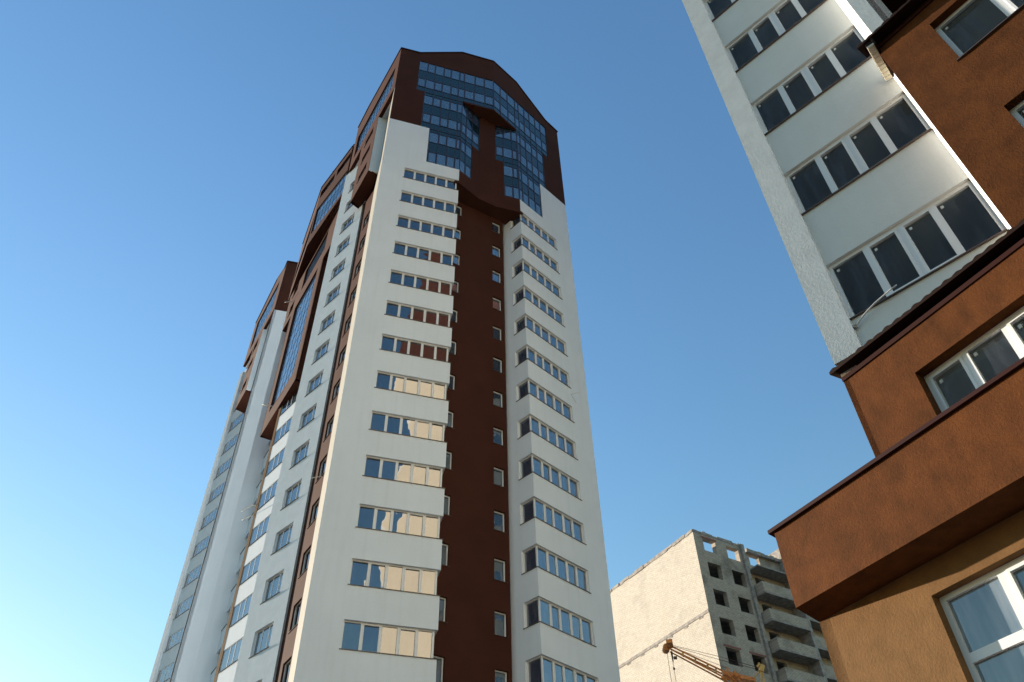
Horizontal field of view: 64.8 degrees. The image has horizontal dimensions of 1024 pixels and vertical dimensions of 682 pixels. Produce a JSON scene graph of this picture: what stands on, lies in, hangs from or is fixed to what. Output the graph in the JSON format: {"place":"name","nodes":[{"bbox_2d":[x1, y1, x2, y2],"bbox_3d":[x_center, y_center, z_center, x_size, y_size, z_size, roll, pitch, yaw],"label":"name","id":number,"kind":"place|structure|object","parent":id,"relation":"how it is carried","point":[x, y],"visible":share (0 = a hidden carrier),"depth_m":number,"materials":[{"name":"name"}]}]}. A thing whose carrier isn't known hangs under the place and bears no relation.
{"place":"outdoors","nodes":[
{"label":"outdoors","id":0,"kind":"place"},
{"bbox_2d":[149,261,297,681],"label":"apartment tower","id":1,"kind":"structure","parent":0,"point":[178,650],"depth_m":73.84,"materials":[{"name":"white paint"}]},
{"bbox_2d":[156,661,174,681],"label":"window","id":2,"kind":"structure","parent":1,"relation":"in","point":[164,674],"depth_m":67.20,"materials":[{"name":"blue glass"}]},
{"bbox_2d":[164,627,183,652],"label":"window","id":3,"kind":"structure","parent":1,"relation":"in","point":[174,639],"depth_m":69.34,"materials":[{"name":"blue glass"}]},
{"bbox_2d":[173,595,192,619],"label":"window","id":4,"kind":"structure","parent":1,"relation":"in","point":[183,606],"depth_m":71.47,"materials":[{"name":"blue glass"}]},
{"bbox_2d":[182,564,201,588],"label":"window","id":5,"kind":"structure","parent":1,"relation":"in","point":[194,574],"depth_m":73.63,"materials":[{"name":"blue glass"}]},
{"bbox_2d":[191,535,209,558],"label":"window","id":6,"kind":"structure","parent":1,"relation":"in","point":[202,545],"depth_m":75.76,"materials":[{"name":"blue glass"}]},
{"bbox_2d":[199,507,217,530],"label":"window","id":7,"kind":"structure","parent":1,"relation":"in","point":[210,517],"depth_m":77.88,"materials":[{"name":"blue glass"}]},
{"bbox_2d":[207,482,224,503],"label":"window","id":8,"kind":"structure","parent":1,"relation":"in","point":[218,490],"depth_m":80.02,"materials":[{"name":"blue glass"}]},
{"bbox_2d":[214,457,231,479],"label":"window","id":9,"kind":"structure","parent":1,"relation":"in","point":[225,466],"depth_m":82.16,"materials":[{"name":"blue glass"}]},
{"bbox_2d":[221,434,237,455],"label":"window","id":10,"kind":"structure","parent":1,"relation":"in","point":[232,442],"depth_m":84.27,"materials":[{"name":"blue glass"}]},
{"bbox_2d":[227,413,243,433],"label":"window","id":11,"kind":"structure","parent":1,"relation":"in","point":[239,419],"depth_m":86.43,"materials":[{"name":"blue glass"}]},
{"bbox_2d":[0,0,874,681],"label":"sky","id":12,"kind":"structure","parent":0,"point":[163,163],"materials":[{"name":"blue"}]},
{"bbox_2d":[610,529,836,681],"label":"concrete building","id":13,"kind":"structure","parent":0,"point":[687,590],"depth_m":82.79,"materials":[{"name":"concrete"}]},
{"bbox_2d":[682,0,1023,681],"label":"apartment tower","id":14,"kind":"structure","parent":0,"point":[882,141],"depth_m":12.79,"materials":[{"name":"brown paint"}]},
{"bbox_2d":[704,0,737,21],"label":"window","id":15,"kind":"structure","parent":14,"relation":"in","point":[706,2],"depth_m":22.63,"materials":[{"name":"white plastic"}]},
{"bbox_2d":[726,0,826,72],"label":"window","id":16,"kind":"structure","parent":14,"relation":"in","point":[772,16],"depth_m":20.34,"materials":[{"name":"white plastic"}]},
{"bbox_2d":[752,27,871,135],"bbox_3d":[6.657,-5.780,18.011,2.680,1.468,0.190,-36,-54,29],"label":"window","id":17,"kind":"structure","parent":14,"relation":"in","point":[813,85],"depth_m":18.09,"materials":[{"name":"white plastic"}]},
{"bbox_2d":[785,93,931,215],"bbox_3d":[6.720,-3.655,15.873,2.680,1.468,0.190,-36,-54,29],"label":"window","id":18,"kind":"structure","parent":14,"relation":"in","point":[846,140],"depth_m":15.92,"materials":[{"name":"white plastic"}]},
{"bbox_2d":[853,285,896,328],"bbox_3d":[6.069,-0.558,13.480,0.078,0.274,0.954,28,-52,-26],"label":"thin pipe","id":19,"kind":"object","parent":14,"relation":"attached to","point":[864,314],"visible":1,"depth_m":13.55,"materials":[{"name":"white metal"}]},
{"bbox_2d":[828,180,1007,319],"bbox_3d":[6.782,-1.530,13.735,2.680,1.468,0.190,-36,-54,29],"label":"window","id":20,"kind":"structure","parent":14,"relation":"in","point":[913,253],"depth_m":13.77,"materials":[{"name":"white plastic"}]},
{"bbox_2d":[924,306,1023,411],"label":"window","id":21,"kind":"structure","parent":14,"relation":"in","point":[1006,326],"depth_m":11.60,"materials":[{"name":"white plastic"}]},
{"bbox_2d":[934,0,1023,61],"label":"window","id":22,"kind":"structure","parent":14,"relation":"in","point":[1007,7],"depth_m":14.04,"materials":[{"name":"white plastic"}]},
{"bbox_2d":[939,555,1023,681],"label":"window","id":23,"kind":"structure","parent":14,"relation":"in","point":[985,615],"depth_m":10.00,"materials":[{"name":"glass"}]},
{"bbox_2d":[1009,100,1023,127],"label":"window","id":24,"kind":"structure","parent":14,"relation":"in","point":[1015,111],"depth_m":12.71,"materials":[{"name":"white plastic"}]},
{"label":"ground","id":25,"kind":"structure","parent":0,"visible":0},
{"bbox_2d":[191,47,619,681],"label":"apartment tower","id":26,"kind":"structure","parent":25,"relation":"on","point":[425,417],"depth_m":48.54,"materials":[{"name":"white paint"}]},
{"bbox_2d":[217,638,242,673],"bbox_3d":[-16.608,18.577,47.656,0.150,1.388,2.480,31,-54,-28],"label":"window","id":27,"kind":"structure","parent":26,"relation":"in","point":[231,654],"depth_m":47.68,"materials":[{"name":"blue glass"}]},
{"bbox_2d":[229,593,252,627],"bbox_3d":[-16.666,16.593,49.652,0.150,1.388,2.480,31,-54,-28],"label":"window","id":28,"kind":"structure","parent":26,"relation":"in","point":[241,610],"depth_m":49.67,"materials":[{"name":"blue glass"}]},
{"bbox_2d":[239,553,261,585],"bbox_3d":[-16.725,14.608,51.648,0.150,1.388,2.480,31,-54,-28],"label":"window","id":29,"kind":"structure","parent":26,"relation":"in","point":[252,567],"depth_m":51.67,"materials":[{"name":"blue glass"}]},
{"bbox_2d":[248,514,270,546],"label":"window","id":30,"kind":"structure","parent":26,"relation":"in","point":[261,529],"depth_m":53.67,"materials":[{"name":"blue glass"}]},
{"bbox_2d":[248,624,272,658],"bbox_3d":[-12.888,15.475,41.763,0.260,1.428,1.900,35,-55,-31],"label":"window","id":31,"kind":"structure","parent":26,"relation":"in","point":[263,637],"depth_m":41.92,"materials":[{"name":"blue glass"}]},
{"bbox_2d":[257,480,277,510],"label":"window","id":32,"kind":"structure","parent":26,"relation":"in","point":[270,492],"depth_m":55.67,"materials":[{"name":"blue glass"}]},
{"bbox_2d":[260,571,283,604],"bbox_3d":[-12.950,13.371,43.879,0.260,1.428,1.900,35,-55,-31],"label":"window","id":33,"kind":"structure","parent":26,"relation":"in","point":[274,585],"depth_m":44.05,"materials":[{"name":"blue glass"}]},
{"bbox_2d":[264,447,285,477],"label":"window","id":34,"kind":"structure","parent":26,"relation":"in","point":[278,458],"depth_m":57.66,"materials":[{"name":"glass"}]},
{"bbox_2d":[271,524,292,554],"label":"window","id":35,"kind":"structure","parent":26,"relation":"in","point":[283,539],"depth_m":46.18,"materials":[{"name":"blue glass"}]},
{"bbox_2d":[272,416,292,445],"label":"window","id":36,"kind":"structure","parent":26,"relation":"in","point":[285,428],"depth_m":59.64,"materials":[{"name":"blue glass"}]},
{"bbox_2d":[282,659,290,681],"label":"window","id":37,"kind":"structure","parent":26,"relation":"in","point":[287,666],"depth_m":38.38,"materials":[{"name":"black plastic"}]},
{"bbox_2d":[279,391,297,416],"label":"window","id":38,"kind":"structure","parent":26,"relation":"in","point":[294,397],"depth_m":61.57,"materials":[{"name":"blue glass"}]},
{"bbox_2d":[280,481,301,510],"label":"window","id":39,"kind":"structure","parent":26,"relation":"in","point":[292,494],"depth_m":48.30,"materials":[{"name":"blue glass"}]},
{"bbox_2d":[288,601,300,633],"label":"window","id":40,"kind":"structure","parent":26,"relation":"in","point":[297,609],"depth_m":40.36,"materials":[{"name":"glass"}]},
{"bbox_2d":[289,442,308,469],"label":"window","id":41,"kind":"structure","parent":26,"relation":"in","point":[300,454],"depth_m":50.43,"materials":[{"name":"glass"}]},
{"bbox_2d":[298,548,310,578],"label":"window","id":42,"kind":"structure","parent":26,"relation":"in","point":[306,559],"depth_m":42.49,"materials":[{"name":"blue glass"}]},
{"bbox_2d":[297,405,316,431],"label":"window","id":43,"kind":"structure","parent":26,"relation":"in","point":[308,417],"depth_m":52.57,"materials":[{"name":"glass"}]},
{"bbox_2d":[307,500,318,528],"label":"window","id":44,"kind":"structure","parent":26,"relation":"in","point":[315,508],"depth_m":44.61,"materials":[{"name":"glass"}]},
{"bbox_2d":[305,372,322,396],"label":"window","id":45,"kind":"structure","parent":26,"relation":"in","point":[316,382],"depth_m":54.68,"materials":[{"name":"blue glass"}]},
{"bbox_2d":[311,341,328,364],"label":"window","id":46,"kind":"structure","parent":26,"relation":"in","point":[324,349],"depth_m":56.80,"materials":[{"name":"glass"}]},
{"bbox_2d":[315,457,326,483],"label":"window","id":47,"kind":"structure","parent":26,"relation":"in","point":[322,469],"depth_m":46.77,"materials":[{"name":"glass"}]},
{"bbox_2d":[318,312,334,334],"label":"window","id":48,"kind":"structure","parent":26,"relation":"in","point":[329,320],"depth_m":58.92,"materials":[{"name":"blue plastic"}]},
{"bbox_2d":[323,417,333,441],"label":"window","id":49,"kind":"structure","parent":26,"relation":"in","point":[329,431],"depth_m":48.88,"materials":[{"name":"glass"}]},
{"bbox_2d":[324,286,339,306],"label":"window","id":50,"kind":"structure","parent":26,"relation":"in","point":[336,292],"depth_m":61.06,"materials":[{"name":"blue plastic"}]},
{"bbox_2d":[330,381,339,403],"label":"window","id":51,"kind":"structure","parent":26,"relation":"in","point":[337,386],"depth_m":51.01,"materials":[{"name":"glass"}]},
{"bbox_2d":[329,261,344,281],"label":"window","id":52,"kind":"structure","parent":26,"relation":"in","point":[341,266],"depth_m":63.16,"materials":[{"name":"blue glass"}]},
{"bbox_2d":[336,348,345,369],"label":"window","id":53,"kind":"structure","parent":26,"relation":"in","point":[343,353],"depth_m":53.14,"materials":[{"name":"glass"}]},
{"bbox_2d":[335,237,349,256],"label":"window","id":54,"kind":"structure","parent":26,"relation":"in","point":[346,242],"depth_m":65.28,"materials":[{"name":"blue glass"}]},
{"bbox_2d":[342,317,350,337],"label":"window","id":55,"kind":"structure","parent":26,"relation":"in","point":[348,323],"depth_m":55.27,"materials":[{"name":"white plastic"}]},
{"bbox_2d":[339,215,353,234],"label":"window","id":56,"kind":"structure","parent":26,"relation":"in","point":[350,220],"depth_m":67.45,"materials":[{"name":"white plastic"}]},
{"bbox_2d":[347,287,356,307],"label":"window","id":57,"kind":"structure","parent":26,"relation":"in","point":[353,294],"depth_m":57.41,"materials":[{"name":"white plastic"}]},
{"bbox_2d":[353,262,360,279],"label":"window","id":58,"kind":"structure","parent":26,"relation":"in","point":[358,268],"depth_m":59.54,"materials":[{"name":"glass"}]},
{"bbox_2d":[357,236,365,254],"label":"window","id":59,"kind":"structure","parent":26,"relation":"in","point":[362,243],"depth_m":61.64,"materials":[{"name":"glass"}]},
{"bbox_2d":[339,620,437,659],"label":"window","id":60,"kind":"structure","parent":26,"relation":"in","point":[356,636],"depth_m":35.28,"materials":[{"name":"beige glass"}]},
{"bbox_2d":[348,559,440,596],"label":"window","id":61,"kind":"structure","parent":26,"relation":"in","point":[362,573],"depth_m":37.40,"materials":[{"name":"beige glass"}]},
{"bbox_2d":[355,505,442,540],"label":"window","id":62,"kind":"structure","parent":26,"relation":"in","point":[373,518],"depth_m":39.52,"materials":[{"name":"beige glass"}]},
{"bbox_2d":[362,456,445,488],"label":"window","id":63,"kind":"structure","parent":26,"relation":"in","point":[374,467],"depth_m":41.64,"materials":[{"name":"beige glass"}]},
{"bbox_2d":[369,412,447,442],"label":"window","id":64,"kind":"structure","parent":26,"relation":"in","point":[380,422],"depth_m":43.74,"materials":[{"name":"beige glass"}]},
{"bbox_2d":[374,372,449,400],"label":"window","id":65,"kind":"structure","parent":26,"relation":"in","point":[386,381],"depth_m":45.86,"materials":[{"name":"beige glass"}]},
{"bbox_2d":[380,335,450,364],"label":"window","id":66,"kind":"structure","parent":26,"relation":"in","point":[388,343],"depth_m":47.98,"materials":[{"name":"white plastic"}]},
{"bbox_2d":[384,301,452,328],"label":"window","id":67,"kind":"structure","parent":26,"relation":"in","point":[392,309],"depth_m":50.09,"materials":[{"name":"white plastic"}]},
{"bbox_2d":[389,271,453,298],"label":"window","id":68,"kind":"structure","parent":26,"relation":"in","point":[398,278],"depth_m":52.20,"materials":[{"name":"white plastic"}]},
{"bbox_2d":[392,242,455,266],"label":"window","id":69,"kind":"structure","parent":26,"relation":"in","point":[401,249],"depth_m":54.32,"materials":[{"name":"blue glass"}]},
{"bbox_2d":[396,216,456,240],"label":"window","id":70,"kind":"structure","parent":26,"relation":"in","point":[404,222],"depth_m":56.44,"materials":[{"name":"white plastic"}]},
{"bbox_2d":[399,191,457,215],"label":"window","id":71,"kind":"structure","parent":26,"relation":"in","point":[406,197],"depth_m":58.54,"materials":[{"name":"white plastic"}]},
{"bbox_2d":[403,169,458,191],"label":"window","id":72,"kind":"structure","parent":26,"relation":"in","point":[409,174],"depth_m":60.65,"materials":[{"name":"white plastic"}]},
{"bbox_2d":[433,656,442,681],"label":"window","id":73,"kind":"structure","parent":26,"relation":"in","point":[439,667],"depth_m":36.83,"materials":[{"name":"white plastic"}]},
{"bbox_2d":[439,597,447,622],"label":"window","id":74,"kind":"structure","parent":26,"relation":"in","point":[442,602],"depth_m":38.89,"materials":[{"name":"glass"}]},
{"bbox_2d":[441,544,449,566],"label":"window","id":75,"kind":"structure","parent":26,"relation":"in","point":[444,547],"depth_m":40.98,"materials":[{"name":"grey glass"}]},
{"bbox_2d":[443,495,449,515],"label":"window","id":76,"kind":"structure","parent":26,"relation":"in","point":[446,499],"depth_m":43.09,"materials":[{"name":"white plastic"}]},
{"bbox_2d":[446,451,452,470],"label":"window","id":77,"kind":"structure","parent":26,"relation":"in","point":[448,455],"depth_m":45.20,"materials":[{"name":"grey glass"}]},
{"bbox_2d":[447,411,454,428],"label":"window","id":78,"kind":"structure","parent":26,"relation":"in","point":[450,415],"depth_m":47.25,"materials":[{"name":"grey glass"}]},
{"bbox_2d":[448,375,455,390],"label":"window","id":79,"kind":"structure","parent":26,"relation":"in","point":[452,378],"depth_m":49.34,"materials":[{"name":"glass"}]},
{"bbox_2d":[449,341,457,355],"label":"window","id":80,"kind":"structure","parent":26,"relation":"in","point":[453,344],"depth_m":51.41,"materials":[{"name":"glass"}]},
{"bbox_2d":[450,310,458,323],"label":"window","id":81,"kind":"structure","parent":26,"relation":"in","point":[454,316],"depth_m":53.49,"materials":[{"name":"white plastic"}]},
{"bbox_2d":[451,281,459,293],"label":"window","id":82,"kind":"structure","parent":26,"relation":"in","point":[455,286],"depth_m":55.56,"materials":[{"name":"white plastic"}]},
{"bbox_2d":[453,254,460,266],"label":"window","id":83,"kind":"structure","parent":26,"relation":"in","point":[456,259],"depth_m":57.68,"materials":[{"name":"blue glass"}]},
{"bbox_2d":[454,229,461,240],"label":"window","id":84,"kind":"structure","parent":26,"relation":"in","point":[457,233],"depth_m":59.76,"materials":[{"name":"blue glass"}]},
{"bbox_2d":[455,206,462,216],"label":"window","id":85,"kind":"structure","parent":26,"relation":"in","point":[458,210],"depth_m":61.89,"materials":[{"name":"white plastic"}]},
{"bbox_2d":[492,271,500,283],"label":"window","id":86,"kind":"structure","parent":26,"relation":"in","point":[496,276],"depth_m":58.95,"materials":[{"name":"blue glass"}]},
{"bbox_2d":[492,223,500,234],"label":"window","id":87,"kind":"structure","parent":26,"relation":"in","point":[495,227],"depth_m":63.15,"materials":[{"name":"white plastic"}]},
{"bbox_2d":[492,298,501,311],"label":"window","id":88,"kind":"structure","parent":26,"relation":"in","point":[496,303],"depth_m":56.88,"materials":[{"name":"white plastic"}]},
{"bbox_2d":[492,246,501,258],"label":"window","id":89,"kind":"structure","parent":26,"relation":"in","point":[496,252],"depth_m":61.07,"materials":[{"name":"blue glass"}]},
{"bbox_2d":[492,327,502,341],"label":"window","id":90,"kind":"structure","parent":26,"relation":"in","point":[496,332],"depth_m":54.77,"materials":[{"name":"blue glass"}]},
{"bbox_2d":[493,358,503,373],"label":"window","id":91,"kind":"structure","parent":26,"relation":"in","point":[497,364],"depth_m":52.67,"materials":[{"name":"blue glass"}]},
{"bbox_2d":[493,428,504,446],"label":"window","id":92,"kind":"structure","parent":26,"relation":"in","point":[498,434],"depth_m":48.49,"materials":[{"name":"blue glass"}]},
{"bbox_2d":[493,391,504,408],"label":"window","id":93,"kind":"structure","parent":26,"relation":"in","point":[497,397],"depth_m":50.58,"materials":[{"name":"glass"}]},
{"bbox_2d":[493,468,505,487],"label":"window","id":94,"kind":"structure","parent":26,"relation":"in","point":[498,474],"depth_m":46.37,"materials":[{"name":"grey glass"}]},
{"bbox_2d":[494,511,505,532],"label":"window","id":95,"kind":"structure","parent":26,"relation":"in","point":[498,517],"depth_m":44.29,"materials":[{"name":"blue glass"}]},
{"bbox_2d":[495,670,506,681],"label":"window","id":96,"kind":"structure","parent":26,"relation":"in","point":[500,676],"depth_m":38.27,"materials":[{"name":"blue glass"}]},
{"bbox_2d":[494,559,507,582],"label":"window","id":97,"kind":"structure","parent":26,"relation":"in","point":[499,566],"depth_m":42.20,"materials":[{"name":"glass"}]},
{"bbox_2d":[494,612,508,637],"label":"window","id":98,"kind":"structure","parent":26,"relation":"in","point":[500,618],"depth_m":40.11,"materials":[{"name":"glass"}]},
{"bbox_2d":[511,214,556,249],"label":"window","id":99,"kind":"structure","parent":26,"relation":"in","point":[525,220],"depth_m":63.99,"materials":[{"name":"blue glass"}]},
{"bbox_2d":[511,235,559,273],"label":"window","id":100,"kind":"structure","parent":26,"relation":"in","point":[521,240],"depth_m":61.82,"materials":[{"name":"blue glass"}]},
{"bbox_2d":[512,260,562,299],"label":"window","id":101,"kind":"structure","parent":26,"relation":"in","point":[521,266],"depth_m":59.71,"materials":[{"name":"white plastic"}]},
{"bbox_2d":[513,287,564,326],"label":"window","id":102,"kind":"structure","parent":26,"relation":"in","point":[523,292],"depth_m":57.61,"materials":[{"name":"white plastic"}]},
{"bbox_2d":[514,315,567,356],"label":"window","id":103,"kind":"structure","parent":26,"relation":"in","point":[525,321],"depth_m":55.50,"materials":[{"name":"blue glass"}]},
{"bbox_2d":[515,346,570,387],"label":"window","id":104,"kind":"structure","parent":26,"relation":"in","point":[526,353],"depth_m":53.39,"materials":[{"name":"blue glass"}]},
{"bbox_2d":[516,379,574,422],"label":"window","id":105,"kind":"structure","parent":26,"relation":"in","point":[527,387],"depth_m":51.28,"materials":[{"name":"blue glass"}]},
{"bbox_2d":[517,415,577,459],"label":"window","id":106,"kind":"structure","parent":26,"relation":"in","point":[528,424],"depth_m":49.17,"materials":[{"name":"blue glass"}]},
{"bbox_2d":[519,455,581,500],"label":"window","id":107,"kind":"structure","parent":26,"relation":"in","point":[531,464],"depth_m":47.08,"materials":[{"name":"blue glass"}]},
{"bbox_2d":[520,498,586,544],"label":"window","id":108,"kind":"structure","parent":26,"relation":"in","point":[533,508],"depth_m":44.95,"materials":[{"name":"blue glass"}]},
{"bbox_2d":[521,545,590,593],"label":"window","id":109,"kind":"structure","parent":26,"relation":"in","point":[536,556],"depth_m":42.85,"materials":[{"name":"blue glass"}]},
{"bbox_2d":[523,597,596,646],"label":"window","id":110,"kind":"structure","parent":26,"relation":"in","point":[537,610],"depth_m":40.73,"materials":[{"name":"glass"}]},
{"bbox_2d":[527,655,596,681],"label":"window","id":111,"kind":"structure","parent":26,"relation":"in","point":[541,668],"depth_m":38.49,"materials":[{"name":"blue glass"}]},
{"bbox_2d":[662,639,764,681],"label":"crane","id":112,"kind":"object","parent":25,"relation":"on","point":[668,645],"visible":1,"depth_m":43.99,"materials":[{"name":"orange paint"}]}
]}

